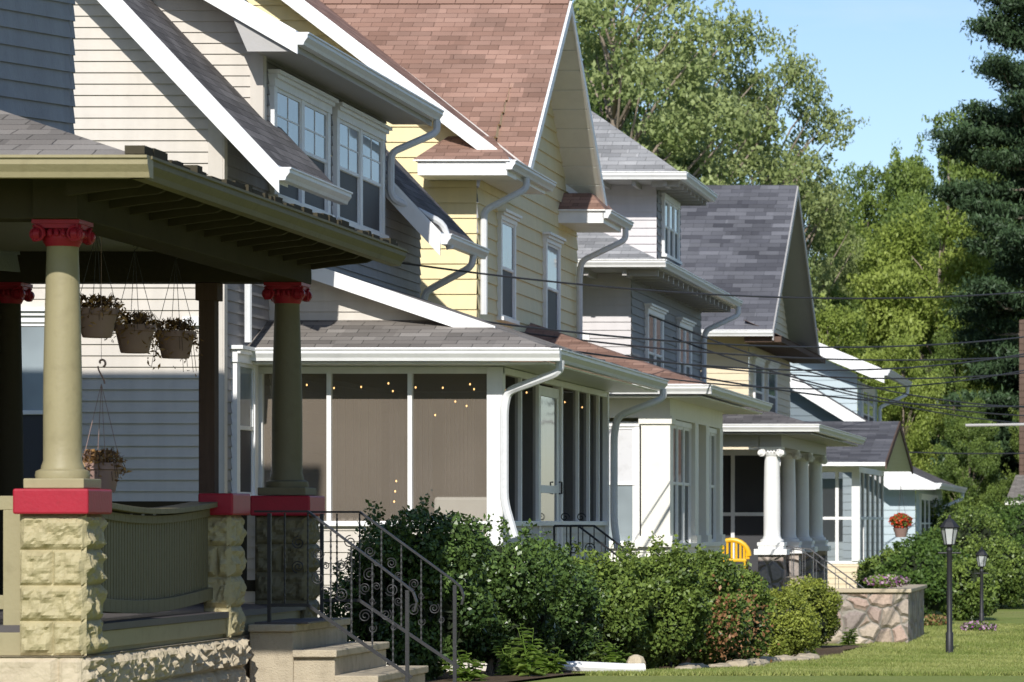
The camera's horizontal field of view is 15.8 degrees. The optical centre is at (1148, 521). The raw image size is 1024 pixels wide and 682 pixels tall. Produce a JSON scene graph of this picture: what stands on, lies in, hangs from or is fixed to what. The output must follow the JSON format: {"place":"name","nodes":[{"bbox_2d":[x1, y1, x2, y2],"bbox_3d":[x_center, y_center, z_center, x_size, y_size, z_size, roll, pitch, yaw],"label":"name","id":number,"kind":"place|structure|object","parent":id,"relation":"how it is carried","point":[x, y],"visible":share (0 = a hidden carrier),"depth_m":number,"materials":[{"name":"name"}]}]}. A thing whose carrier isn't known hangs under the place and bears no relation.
{"place":"outdoors","nodes":[
{"label":"outdoors","id":0,"kind":"place"},
{"bbox_2d":[425,645,870,681],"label":"flower bed ground","id":1,"kind":"structure","parent":0,"point":[822,650],"depth_m":29.69,"materials":[{"name":"soil"}]},
{"bbox_2d":[319,490,499,679],"bbox_3d":[-5.945,0.541,29.009,1.266,1.614,1.321,0,0,44],"label":"bush","id":2,"kind":"object","parent":1,"relation":"on","point":[437,546],"visible":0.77,"depth_m":28.70,"materials":[{"name":"green plant"}]},
{"bbox_2d":[439,650,488,680],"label":"weed plant","id":3,"kind":"object","parent":1,"relation":"on","point":[470,673],"visible":0.9,"depth_m":28.39,"materials":[{"name":"green plant"}]},
{"bbox_2d":[443,510,577,672],"bbox_3d":[-5.720,0.642,31.027,1.476,1.505,1.523,0,0,0],"label":"bush","id":4,"kind":"object","parent":1,"relation":"on","point":[526,582],"visible":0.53,"depth_m":30.62,"materials":[{"name":"green plant"}]},
{"bbox_2d":[490,638,534,674],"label":"weed plant","id":5,"kind":"object","parent":1,"relation":"on","point":[503,662],"visible":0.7,"depth_m":29.91,"materials":[{"name":"green plant"}]},
{"bbox_2d":[509,623,546,675],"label":"weed plant","id":6,"kind":"object","parent":1,"relation":"on","point":[530,670],"visible":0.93,"depth_m":29.49,"materials":[{"name":"green plant"}]},
{"bbox_2d":[528,647,569,673],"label":"weed plant","id":7,"kind":"object","parent":1,"relation":"on","point":[556,666],"visible":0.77,"depth_m":30.74,"materials":[{"name":"green plant"}]},
{"bbox_2d":[499,527,610,671],"bbox_3d":[-5.627,0.759,33.089,1.266,1.419,1.333,0,0,0],"label":"bush","id":8,"kind":"object","parent":1,"relation":"on","point":[576,615],"visible":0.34,"depth_m":32.93,"materials":[{"name":"green plant"}]},
{"bbox_2d":[572,542,663,661],"bbox_3d":[-5.443,0.868,35.288,1.278,1.356,1.156,0,0,0],"label":"bush","id":9,"kind":"object","parent":1,"relation":"on","point":[623,614],"visible":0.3,"depth_m":35.03,"materials":[{"name":"green plant"}]},
{"bbox_2d":[596,531,712,669],"bbox_3d":[-5.086,0.827,36.116,1.370,1.491,1.267,0,0,0],"label":"bush","id":10,"kind":"object","parent":1,"relation":"on","point":[682,607],"visible":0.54,"depth_m":35.81,"materials":[{"name":"green plant"}]},
{"bbox_2d":[650,542,755,666],"bbox_3d":[-5.056,0.944,39.363,1.548,1.463,1.584,0,0,0],"label":"bush","id":11,"kind":"object","parent":1,"relation":"on","point":[727,629],"visible":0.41,"depth_m":39.13,"materials":[{"name":"green plant"}]},
{"bbox_2d":[714,561,779,663],"bbox_3d":[-4.919,1.084,41.473,1.304,1.294,1.586,0,0,0],"label":"bush","id":12,"kind":"object","parent":1,"relation":"on","point":[757,598],"visible":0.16,"depth_m":41.50,"materials":[{"name":"green plant"}]},
{"bbox_2d":[752,586,822,656],"bbox_3d":[-4.911,1.339,46.623,1.324,1.038,1.224,0,0,0],"label":"bush","id":13,"kind":"object","parent":1,"relation":"on","point":[795,630],"visible":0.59,"depth_m":46.28,"materials":[{"name":"green plant"}]},
{"bbox_2d":[784,574,843,645],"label":"bush","id":14,"kind":"object","parent":1,"relation":"on","point":[823,598],"visible":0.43,"depth_m":52.60,"materials":[{"name":"green plant"}]},
{"bbox_2d":[509,599,1023,681],"bbox_3d":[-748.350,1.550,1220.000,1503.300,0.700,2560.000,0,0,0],"label":"lawn ground","id":15,"kind":"structure","parent":0,"point":[1007,615],"depth_m":29.55,"materials":[{"name":"green plant"}]},
{"bbox_2d":[0,0,464,681],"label":"house","id":16,"kind":"structure","parent":15,"relation":"on","point":[96,584],"depth_m":23.13,"materials":[{"name":"beige"}]},
{"bbox_2d":[80,235,127,337],"bbox_3d":[-6.499,-1.535,22.045,0.382,0.790,0.380,0,0,0],"label":"hanging basket","id":17,"kind":"object","parent":16,"relation":"hanging from","point":[91,318],"visible":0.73,"depth_m":21.98,"materials":[{"name":"plastic"}]},
{"bbox_2d":[82,237,130,492],"bbox_3d":[-6.379,-1.055,21.701,0.346,1.750,0.350,0,0,0],"label":"hanging basket","id":18,"kind":"object","parent":16,"relation":"hanging from","point":[106,470],"visible":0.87,"depth_m":21.64,"materials":[{"name":"plastic"}]},
{"bbox_2d":[104,246,163,353],"bbox_3d":[-6.472,-1.505,22.799,0.376,0.850,0.384,0,0,0],"label":"hanging basket","id":19,"kind":"object","parent":16,"relation":"hanging from","point":[135,336],"visible":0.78,"depth_m":22.73,"materials":[{"name":"plastic"}]},
{"bbox_2d":[147,258,202,375],"bbox_3d":[-6.455,-1.447,23.656,0.368,0.967,0.364,0,0,0],"label":"hanging basket","id":20,"kind":"object","parent":16,"relation":"hanging from","point":[177,339],"visible":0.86,"depth_m":23.57,"materials":[{"name":"plastic"}]},
{"bbox_2d":[21,0,671,670],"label":"house","id":21,"kind":"structure","parent":15,"relation":"on","point":[411,394],"depth_m":34.41,"materials":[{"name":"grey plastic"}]},
{"bbox_2d":[21,307,44,488],"bbox_3d":[-10.350,-1.042,33.035,0.920,1.885,0.130,0,0,0],"label":"window","id":22,"kind":"structure","parent":21,"relation":"in","point":[32,318],"depth_m":33.07,"materials":[{"name":"white paint"}]},
{"bbox_2d":[229,345,259,496],"bbox_3d":[-8.535,-0.928,33.820,0.130,1.455,0.920,0,0,0],"label":"window","id":23,"kind":"structure","parent":21,"relation":"in","point":[244,381],"depth_m":33.78,"materials":[{"name":"white paint"}]},
{"bbox_2d":[268,69,338,216],"bbox_3d":[-8.535,-3.782,36.050,0.130,1.265,2.520,0,0,0],"label":"window","id":24,"kind":"structure","parent":21,"relation":"in","point":[302,110],"depth_m":36.02,"materials":[{"name":"white paint"}]},
{"bbox_2d":[331,102,392,237],"bbox_3d":[-8.535,-3.782,38.725,0.130,1.265,2.470,0,0,0],"label":"window","id":25,"kind":"structure","parent":21,"relation":"in","point":[358,138],"depth_m":38.66,"materials":[{"name":"white paint"}]},
{"bbox_2d":[538,385,562,546],"bbox_3d":[-6.230,-0.410,37.110,0.099,1.980,1.220,0,0,0],"label":"door","id":26,"kind":"structure","parent":21,"relation":"in","point":[549,397],"depth_m":37.21,"materials":[{"name":"white paint"}]},
{"bbox_2d":[402,262,1023,298],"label":"power line","id":27,"kind":"object","parent":21,"relation":"attached to","point":[405,263],"visible":0.96,"depth_m":45.45,"materials":[{"name":"rubber"}]},
{"bbox_2d":[483,320,1023,347],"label":"power line","id":28,"kind":"object","parent":21,"relation":"attached to","point":[514,325],"visible":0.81,"depth_m":45.53,"materials":[{"name":"rubber"}]},
{"bbox_2d":[578,351,1023,370],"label":"power line","id":29,"kind":"object","parent":21,"relation":"attached to","point":[790,369],"visible":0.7,"depth_m":47.16,"materials":[{"name":"rubber"}]},
{"bbox_2d":[247,0,808,655],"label":"house","id":30,"kind":"structure","parent":15,"relation":"on","point":[501,84],"depth_m":47.28,"materials":[{"name":"yellow"}]},
{"bbox_2d":[496,208,521,324],"bbox_3d":[-8.335,-3.318,46.500,0.130,1.435,1.220,0,0,0],"label":"window","id":31,"kind":"structure","parent":30,"relation":"in","point":[507,220],"depth_m":46.45,"materials":[{"name":"white paint"}]},
{"bbox_2d":[541,232,565,329],"bbox_3d":[-8.335,-3.283,50.000,0.130,1.465,1.320,0,0,0],"label":"window","id":32,"kind":"structure","parent":30,"relation":"in","point":[552,242],"depth_m":49.95,"materials":[{"name":"white paint"}]},
{"bbox_2d":[609,422,640,543],"bbox_3d":[-7.075,-0.510,46.265,0.990,1.580,0.070,0,0,0],"label":"window","id":33,"kind":"structure","parent":30,"relation":"in","point":[629,432],"depth_m":46.27,"materials":[{"name":"white paint"}]},
{"bbox_2d":[673,420,691,542],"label":"window","id":34,"kind":"structure","parent":30,"relation":"in","point":[682,430],"depth_m":47.89,"materials":[{"name":"white paint"}]},
{"bbox_2d":[709,428,716,541],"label":"window","id":35,"kind":"structure","parent":30,"relation":"in","point":[712,432],"depth_m":51.20,"materials":[{"name":"white paint"}]},
{"bbox_2d":[519,331,1023,360],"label":"power line","id":36,"kind":"object","parent":30,"relation":"attached to","point":[770,356],"visible":0.94,"depth_m":52.22,"materials":[{"name":"rubber"}]},
{"bbox_2d":[622,354,1023,378],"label":"power line","id":37,"kind":"object","parent":30,"relation":"attached to","point":[829,376],"visible":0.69,"depth_m":53.65,"materials":[{"name":"rubber"}]},
{"bbox_2d":[663,370,1023,389],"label":"power line","id":38,"kind":"object","parent":30,"relation":"attached to","point":[835,388],"visible":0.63,"depth_m":48.91,"materials":[{"name":"rubber"}]},
{"bbox_2d":[672,371,1023,406],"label":"power line","id":39,"kind":"object","parent":30,"relation":"attached to","point":[838,396],"visible":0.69,"depth_m":55.96,"materials":[{"name":"rubber"}]},
{"bbox_2d":[561,661,645,671],"bbox_3d":[-4.927,1.311,32.066,0.828,0.132,0.113,0,0,-27],"label":"fallen downspout","id":40,"kind":"object","parent":15,"relation":"on","point":[576,666],"visible":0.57,"depth_m":32.02,"materials":[{"name":"white paint"}]},
{"bbox_2d":[591,639,632,662],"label":"weed plant","id":41,"kind":"object","parent":15,"relation":"on","point":[611,657],"visible":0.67,"depth_m":32.96,"materials":[{"name":"green plant"}]},
{"bbox_2d":[576,0,670,148],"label":"tree","id":42,"kind":"object","parent":15,"relation":"on","point":[639,109],"depth_m":114.83,"materials":[{"name":"green plant"}]},
{"bbox_2d":[589,85,662,158],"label":"tree","id":43,"kind":"object","parent":15,"relation":"on","point":[597,111],"depth_m":104.94,"materials":[{"name":"green plant"}]},
{"bbox_2d":[626,654,645,666],"bbox_3d":[-4.697,1.310,32.702,0.172,0.190,0.172,0,0,-22],"label":"garden stone","id":44,"kind":"object","parent":15,"relation":"on","point":[634,659],"visible":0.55,"depth_m":32.65,"materials":[{"name":"stone"}]},
{"bbox_2d":[570,0,769,184],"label":"tree","id":45,"kind":"object","parent":15,"relation":"on","point":[643,72],"visible":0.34,"depth_m":102.96,"materials":[{"name":"green plant"}]},
{"bbox_2d":[476,111,865,593],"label":"house","id":46,"kind":"structure","parent":15,"relation":"on","point":[772,513],"depth_m":58.07,"materials":[{"name":"white"}]},
{"bbox_2d":[644,303,668,367],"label":"window","id":47,"kind":"structure","parent":46,"relation":"in","point":[654,328],"depth_m":58.85,"materials":[{"name":"white paint"}]},
{"bbox_2d":[661,193,681,264],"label":"window","id":48,"kind":"structure","parent":46,"relation":"in","point":[670,246],"depth_m":59.39,"materials":[{"name":"white paint"}]},
{"bbox_2d":[676,317,696,377],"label":"window","id":49,"kind":"structure","parent":46,"relation":"in","point":[682,356],"depth_m":62.66,"materials":[{"name":"white paint"}]},
{"bbox_2d":[722,538,751,568],"bbox_3d":[-6.750,0.525,57.570,0.639,0.550,0.440,0,0,0],"label":"porch chair","id":50,"kind":"object","parent":46,"relation":"on","point":[743,544],"visible":0.52,"depth_m":57.73,"materials":[{"name":"yellow plastic"}]},
{"bbox_2d":[723,455,763,569],"bbox_3d":[-7.225,-0.200,58.985,1.850,2.000,0.030,0,0,0],"label":"porch window","id":51,"kind":"structure","parent":46,"relation":"in","point":[749,469],"depth_m":58.97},
{"bbox_2d":[649,314,1023,407],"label":"power line","id":52,"kind":"object","parent":46,"relation":"attached to","point":[822,374],"visible":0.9,"depth_m":62.33,"materials":[{"name":"rubber"}]},
{"bbox_2d":[595,0,823,210],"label":"tree","id":53,"kind":"object","parent":15,"relation":"on","point":[729,33],"visible":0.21,"depth_m":111.56,"materials":[{"name":"green plant"}]},
{"bbox_2d":[726,659,753,667],"bbox_3d":[-4.517,1.563,39.201,0.324,0.113,0.636,0,0,1],"label":"edging stone","id":54,"kind":"object","parent":15,"relation":"on","point":[741,662],"visible":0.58,"depth_m":38.98,"materials":[{"name":"stone"}]},
{"bbox_2d":[676,155,810,260],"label":"tree","id":55,"kind":"object","parent":15,"relation":"on","point":[699,177],"depth_m":107.11,"materials":[{"name":"green plant"}]},
{"bbox_2d":[745,659,764,665],"bbox_3d":[-4.439,1.582,39.934,0.303,0.112,0.677,0,0,1],"label":"edging stone","id":56,"kind":"object","parent":15,"relation":"on","point":[759,662],"visible":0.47,"depth_m":39.73,"materials":[{"name":"stone"}]},
{"bbox_2d":[701,24,870,349],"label":"tree","id":57,"kind":"object","parent":15,"relation":"on","point":[792,73],"visible":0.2,"depth_m":115.37,"materials":[{"name":"green plant"}]},
{"bbox_2d":[775,655,796,660],"bbox_3d":[-4.449,1.674,43.526,0.321,0.107,0.640,0,0,-2],"label":"edging stone","id":58,"kind":"object","parent":15,"relation":"on","point":[787,658],"visible":0.49,"depth_m":43.38,"materials":[{"name":"stone"}]},
{"bbox_2d":[572,623,1023,675],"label":"grass","id":59,"kind":"structure","parent":15,"relation":"on","point":[999,658],"depth_m":42.35,"materials":[{"name":"plant"}]},
{"bbox_2d":[796,653,819,658],"bbox_3d":[-4.298,1.707,44.964,0.309,0.114,0.675,0,0,1],"label":"edging stone","id":60,"kind":"object","parent":15,"relation":"on","point":[812,655],"visible":0.49,"depth_m":44.83,"materials":[{"name":"stone"}]},
{"bbox_2d":[780,130,865,334],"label":"tree","id":61,"kind":"object","parent":15,"relation":"on","point":[818,244],"visible":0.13,"depth_m":120.11,"materials":[{"name":"green plant"}]},
{"bbox_2d":[809,191,869,312],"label":"tree","id":62,"kind":"object","parent":15,"relation":"on","point":[839,240],"visible":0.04,"depth_m":137.31,"materials":[{"name":"green plant"}]},
{"bbox_2d":[839,628,858,644],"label":"weed plant","id":63,"kind":"object","parent":15,"relation":"on","point":[848,640],"visible":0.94,"depth_m":54.54,"materials":[{"name":"green plant"}]},
{"bbox_2d":[815,293,887,420],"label":"tree","id":64,"kind":"object","parent":15,"relation":"on","point":[826,330],"visible":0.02,"depth_m":110.27,"materials":[{"name":"green plant"}]},
{"bbox_2d":[817,282,886,355],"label":"tree","id":65,"kind":"object","parent":15,"relation":"on","point":[851,304],"visible":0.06,"depth_m":117.49,"materials":[{"name":"green plant"}]},
{"bbox_2d":[833,161,897,245],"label":"tree","id":66,"kind":"object","parent":15,"relation":"on","point":[868,201],"visible":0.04,"depth_m":141.28,"materials":[{"name":"green plant"}]},
{"bbox_2d":[827,584,926,642],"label":"stone wall","id":67,"kind":"structure","parent":15,"relation":"on","point":[889,614],"depth_m":55.60,"materials":[{"name":"stone"}]},
{"bbox_2d":[863,574,910,587],"bbox_3d":[-4.103,0.921,55.803,0.753,0.235,0.343,0,0,0],"label":"flower planter","id":68,"kind":"object","parent":67,"relation":"on","point":[885,581],"visible":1,"depth_m":55.72,"materials":[{"name":"multicoloured plant"}]},
{"bbox_2d":[852,547,901,587],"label":"bush","id":69,"kind":"object","parent":15,"relation":"on","point":[868,569],"visible":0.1,"depth_m":69.85,"materials":[{"name":"green plant"}]},
{"bbox_2d":[813,227,950,432],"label":"tree","id":70,"kind":"object","parent":15,"relation":"on","point":[868,261],"visible":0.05,"depth_m":123.35,"materials":[{"name":"green plant"}]},
{"bbox_2d":[857,323,958,533],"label":"tree","id":71,"kind":"object","parent":15,"relation":"on","point":[923,425],"visible":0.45,"depth_m":109.38,"materials":[{"name":"green plant"}]},
{"bbox_2d":[875,543,957,619],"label":"bush","id":72,"kind":"object","parent":15,"relation":"on","point":[933,576],"visible":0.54,"depth_m":65.70,"materials":[{"name":"green plant"}]},
{"bbox_2d":[866,175,967,353],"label":"tree","id":73,"kind":"object","parent":15,"relation":"on","point":[906,206],"visible":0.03,"depth_m":130.64,"materials":[{"name":"green plant"}]},
{"bbox_2d":[862,134,971,227],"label":"tree","id":74,"kind":"object","parent":15,"relation":"on","point":[918,159],"visible":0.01,"depth_m":145.92,"materials":[{"name":"green plant"}]},
{"bbox_2d":[885,527,971,570],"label":"bush","id":75,"kind":"object","parent":15,"relation":"on","point":[934,544],"visible":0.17,"depth_m":72.70,"materials":[{"name":"green plant"}]},
{"bbox_2d":[845,198,1023,525],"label":"tree","id":76,"kind":"object","parent":15,"relation":"on","point":[880,284],"visible":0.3,"depth_m":118.94,"materials":[{"name":"green plant"}]},
{"bbox_2d":[924,614,946,626],"bbox_3d":[-3.996,1.802,65.001,0.795,0.271,0.939,0,0,23],"label":"flower bed","id":77,"kind":"object","parent":15,"relation":"on","point":[934,621],"visible":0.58,"depth_m":64.81,"materials":[{"name":"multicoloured plant"}]},
{"bbox_2d":[863,106,1023,340],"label":"tree","id":78,"kind":"object","parent":15,"relation":"on","point":[952,171],"visible":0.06,"depth_m":140.59,"materials":[{"name":"green plant"}]},
{"bbox_2d":[938,514,960,653],"bbox_3d":[-2.850,0.912,51.000,0.320,2.040,0.251,0,0,0],"label":"lamp post","id":79,"kind":"object","parent":15,"relation":"on","point":[949,527],"visible":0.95,"depth_m":50.96,"materials":[{"name":"black metal"}]},
{"bbox_2d":[907,320,1007,505],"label":"tree","id":80,"kind":"object","parent":15,"relation":"on","point":[951,351],"visible":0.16,"depth_m":113.57,"materials":[{"name":"green plant"}]},
{"bbox_2d":[923,391,1010,515],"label":"tree","id":81,"kind":"object","parent":15,"relation":"on","point":[977,437],"visible":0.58,"depth_m":106.64,"materials":[{"name":"green plant"}]},
{"bbox_2d":[931,492,1003,536],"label":"bush","id":82,"kind":"object","parent":15,"relation":"on","point":[935,518],"visible":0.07,"depth_m":94.72,"materials":[{"name":"green plant"}]},
{"bbox_2d":[938,551,999,620],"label":"bush","id":83,"kind":"object","parent":15,"relation":"on","point":[966,599],"visible":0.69,"depth_m":68.57,"materials":[{"name":"green plant"}]},
{"bbox_2d":[915,0,1023,505],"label":"pine tree","id":84,"kind":"object","parent":15,"relation":"on","point":[996,127],"visible":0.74,"depth_m":111.24,"materials":[{"name":"green plant"}]},
{"bbox_2d":[921,257,1023,438],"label":"tree","id":85,"kind":"object","parent":15,"relation":"on","point":[932,349],"visible":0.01,"depth_m":123.80,"materials":[{"name":"green plant"}]},
{"bbox_2d":[932,505,1013,551],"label":"bush","id":86,"kind":"object","parent":15,"relation":"on","point":[967,534],"visible":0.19,"depth_m":83.75,"materials":[{"name":"green plant"}]},
{"bbox_2d":[960,620,997,630],"bbox_3d":[-2.954,1.823,62.005,0.678,0.237,0.606,0,0,0],"label":"flower planter","id":87,"kind":"object","parent":15,"relation":"on","point":[977,625],"visible":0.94,"depth_m":61.86,"materials":[{"name":"multicoloured plant"}]},
{"bbox_2d":[938,100,1022,223],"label":"tree","id":88,"kind":"object","parent":15,"relation":"on","point":[983,148],"depth_m":147.58,"materials":[{"name":"green plant"}]},
{"bbox_2d":[974,547,988,620],"bbox_3d":[-2.920,1.191,62.300,0.256,1.518,0.201,0,0,0],"label":"lamp post","id":89,"kind":"object","parent":15,"relation":"on","point":[981,554],"visible":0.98,"depth_m":62.27,"materials":[{"name":"black metal"}]},
{"bbox_2d":[955,534,1023,608],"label":"bush","id":90,"kind":"object","parent":15,"relation":"on","point":[1009,572],"visible":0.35,"depth_m":77.58,"materials":[{"name":"green plant"}]},
{"bbox_2d":[978,331,1018,470],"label":"tree","id":91,"kind":"object","parent":15,"relation":"on","point":[999,385],"visible":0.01,"depth_m":116.96,"materials":[{"name":"green plant"}]},
{"bbox_2d":[984,494,1023,535],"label":"bush","id":92,"kind":"object","parent":15,"relation":"on","point":[1007,509],"visible":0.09,"depth_m":95.69,"materials":[{"name":"green plant"}]},
{"bbox_2d":[995,408,1018,506],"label":"tree","id":93,"kind":"object","parent":15,"relation":"on","point":[1014,443],"visible":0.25,"depth_m":108.77,"materials":[{"name":"green plant"}]},
{"bbox_2d":[997,505,1023,544],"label":"bush","id":94,"kind":"object","parent":15,"relation":"on","point":[1017,527],"visible":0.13,"depth_m":89.69,"materials":[{"name":"green plant"}]},
{"bbox_2d":[1004,532,1023,598],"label":"bush","id":95,"kind":"object","parent":15,"relation":"on","point":[1019,539],"visible":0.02,"depth_m":79.97,"materials":[{"name":"green plant"}]},
{"bbox_2d":[680,185,912,587],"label":"house","id":96,"kind":"structure","parent":0,"point":[742,240],"depth_m":75.44,"materials":[{"name":"beige"}]},
{"bbox_2d":[752,356,767,400],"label":"window","id":97,"kind":"structure","parent":96,"relation":"in","point":[758,378],"depth_m":74.61,"materials":[{"name":"white paint"}]},
{"bbox_2d":[765,360,780,412],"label":"window","id":98,"kind":"structure","parent":96,"relation":"in","point":[771,379],"depth_m":77.20,"materials":[{"name":"white paint"}]},
{"bbox_2d":[792,379,1018,422],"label":"power line","id":99,"kind":"object","parent":96,"relation":"attached to","point":[906,406],"visible":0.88,"depth_m":79.72,"materials":[{"name":"rubber"}]},
{"bbox_2d":[572,0,1023,270],"label":"sky","id":100,"kind":"structure","parent":0,"point":[895,63],"materials":[{"name":"blue"}]},
{"bbox_2d":[790,343,967,560],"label":"house","id":101,"kind":"structure","parent":0,"point":[926,486],"depth_m":90.50,"materials":[{"name":"blue"}]},
{"bbox_2d":[861,384,874,420],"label":"window","id":102,"kind":"structure","parent":101,"relation":"in","point":[867,407],"depth_m":96.10,"materials":[{"name":"white paint"}]},
{"bbox_2d":[888,487,912,536],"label":"hanging flower basket","id":103,"kind":"object","parent":101,"relation":"hanging from","point":[904,520],"visible":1,"depth_m":70.39,"materials":[{"name":"orange plant"}]},
{"bbox_2d":[919,493,937,538],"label":"window","id":104,"kind":"structure","parent":101,"relation":"in","point":[926,500],"depth_m":91.95,"materials":[{"name":"white paint"}]},
{"bbox_2d":[909,452,1023,453],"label":"power line","id":105,"kind":"object","parent":101,"relation":"attached to","point":[964,453],"visible":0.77,"depth_m":87.21,"materials":[{"name":"rubber"}]},
{"bbox_2d":[1005,319,1023,507],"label":"house","id":106,"kind":"structure","parent":0,"point":[1017,488],"depth_m":105.99,"materials":[{"name":"brown brick"}]},
{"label":"sidewalk","id":107,"kind":"structure","parent":0,"visible":0},
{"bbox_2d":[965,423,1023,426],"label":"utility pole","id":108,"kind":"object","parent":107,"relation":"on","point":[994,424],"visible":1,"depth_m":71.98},
{"bbox_2d":[673,337,1023,415],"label":"power line","id":109,"kind":"object","parent":108,"relation":"attached to","point":[847,390],"visible":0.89,"depth_m":64.03,"materials":[{"name":"rubber"}]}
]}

